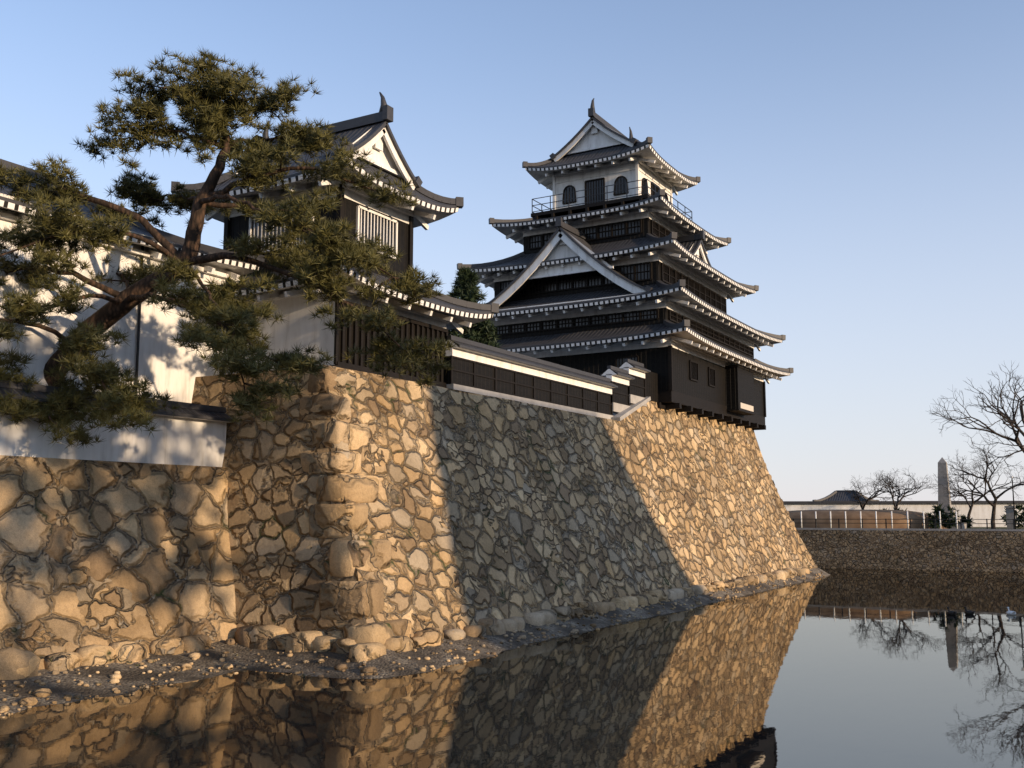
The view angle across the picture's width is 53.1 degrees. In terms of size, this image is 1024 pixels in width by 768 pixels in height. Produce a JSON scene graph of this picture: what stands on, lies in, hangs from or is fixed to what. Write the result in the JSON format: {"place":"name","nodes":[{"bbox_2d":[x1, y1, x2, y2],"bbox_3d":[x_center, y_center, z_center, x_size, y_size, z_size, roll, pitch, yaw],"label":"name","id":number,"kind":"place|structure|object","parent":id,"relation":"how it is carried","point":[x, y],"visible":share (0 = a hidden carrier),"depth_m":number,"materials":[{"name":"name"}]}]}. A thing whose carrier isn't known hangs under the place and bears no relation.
{"place":"outdoors","nodes":[
{"label":"outdoors","id":0,"kind":"place"},
{"bbox_2d":[0,568,1023,767],"bbox_3d":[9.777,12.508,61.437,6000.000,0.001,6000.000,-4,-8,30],"label":"moat water","id":1,"kind":"structure","parent":0,"point":[859,668],"depth_m":25.22,"materials":[{"name":"grey liquid"}]},
{"bbox_2d":[0,365,817,679],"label":"castle stone walls","id":2,"kind":"structure","parent":1,"relation":"in","point":[456,515],"depth_m":36.02,"materials":[{"name":"beige stone"}]},
{"bbox_2d":[0,380,232,466],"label":"low plaster wall","id":3,"kind":"structure","parent":2,"relation":"on","point":[192,434],"depth_m":33.90,"materials":[{"name":"paint"}]},
{"bbox_2d":[0,159,264,402],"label":"white storehouse","id":4,"kind":"structure","parent":2,"relation":"on","point":[158,359],"depth_m":36.55,"materials":[{"name":"paint"}]},
{"bbox_2d":[0,47,457,450],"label":"pine tree","id":5,"kind":"object","parent":2,"relation":"on","point":[211,118],"visible":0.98,"depth_m":31.94,"materials":[{"name":"green plant"}]},
{"bbox_2d":[171,92,498,387],"bbox_3d":[-8.112,-5.855,43.130,11.515,12.176,10.716,-4,-8,30],"label":"corner turret","id":6,"kind":"object","parent":2,"relation":"on","point":[433,318],"visible":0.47,"depth_m":41.28,"materials":[{"name":"paint"}]},
{"bbox_2d":[447,266,502,348],"bbox_3d":[-2.723,-2.380,60.614,6.058,9.725,6.162,3,-8,-22],"label":"cedar tree","id":7,"kind":"object","parent":2,"relation":"on","point":[466,287],"visible":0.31,"depth_m":60.61,"materials":[{"name":"green plant"}]},
{"bbox_2d":[445,335,657,418],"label":"parapet wall","id":8,"kind":"structure","parent":2,"relation":"on","point":[483,369],"depth_m":50.41,"materials":[{"name":"white wood"}]},
{"bbox_2d":[457,98,793,429],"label":"castle keep","id":9,"kind":"structure","parent":2,"relation":"on","point":[610,264],"depth_m":70.45,"materials":[{"name":"black wood"}]},
{"bbox_2d":[0,568,829,717],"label":"gravel shore","id":10,"kind":"structure","parent":1,"relation":"in","point":[44,687],"depth_m":30.91,"materials":[{"name":"grey gravel"}]},
{"bbox_2d":[947,607,956,614],"bbox_3d":[20.477,10.600,47.741,0.276,0.385,0.618,6,-9,-37],"label":"duck","id":11,"kind":"object","parent":1,"relation":"on","point":[949,612],"visible":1,"depth_m":47.66},
{"bbox_2d":[963,607,974,614],"bbox_3d":[21.383,10.621,47.907,0.627,0.385,0.242,-7,-10,44],"label":"duck","id":12,"kind":"object","parent":1,"relation":"on","point":[969,612],"visible":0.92,"depth_m":47.82},
{"bbox_2d":[1006,607,1015,614],"bbox_3d":[23.257,10.601,47.749,0.305,0.385,0.608,4,-8,-29],"label":"duck","id":13,"kind":"object","parent":1,"relation":"in","point":[1008,612],"visible":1,"depth_m":47.67,"materials":[{"name":"white"}]},
{"bbox_2d":[0,0,1023,500],"label":"sky","id":14,"kind":"structure","parent":0,"point":[861,162],"materials":[{"name":"blue"}]},
{"bbox_2d":[967,527,1023,528],"bbox_3d":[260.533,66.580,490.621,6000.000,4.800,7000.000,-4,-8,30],"label":"ground","id":15,"kind":"structure","parent":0,"point":[990,528],"depth_m":100.74,"materials":[{"name":"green plant"}]},
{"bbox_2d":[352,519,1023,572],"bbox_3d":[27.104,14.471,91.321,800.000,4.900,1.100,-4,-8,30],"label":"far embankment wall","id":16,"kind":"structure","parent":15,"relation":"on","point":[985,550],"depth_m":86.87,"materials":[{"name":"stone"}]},
{"bbox_2d":[772,476,1023,528],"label":"bank poles and shrubs","id":17,"kind":"object","parent":15,"relation":"on","point":[937,509],"visible":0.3,"depth_m":93.38,"materials":[{"name":"plant"}]},
{"bbox_2d":[783,457,1023,528],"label":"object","id":18,"kind":"object","parent":15,"relation":"on","point":[830,510],"visible":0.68,"depth_m":99.67,"materials":[{"name":"white paint"}]},
{"bbox_2d":[842,362,1023,528],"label":"bare trees","id":19,"kind":"object","parent":15,"relation":"on","point":[1010,420],"visible":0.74,"depth_m":94.11,"materials":[{"name":"brown plant"}]}
]}

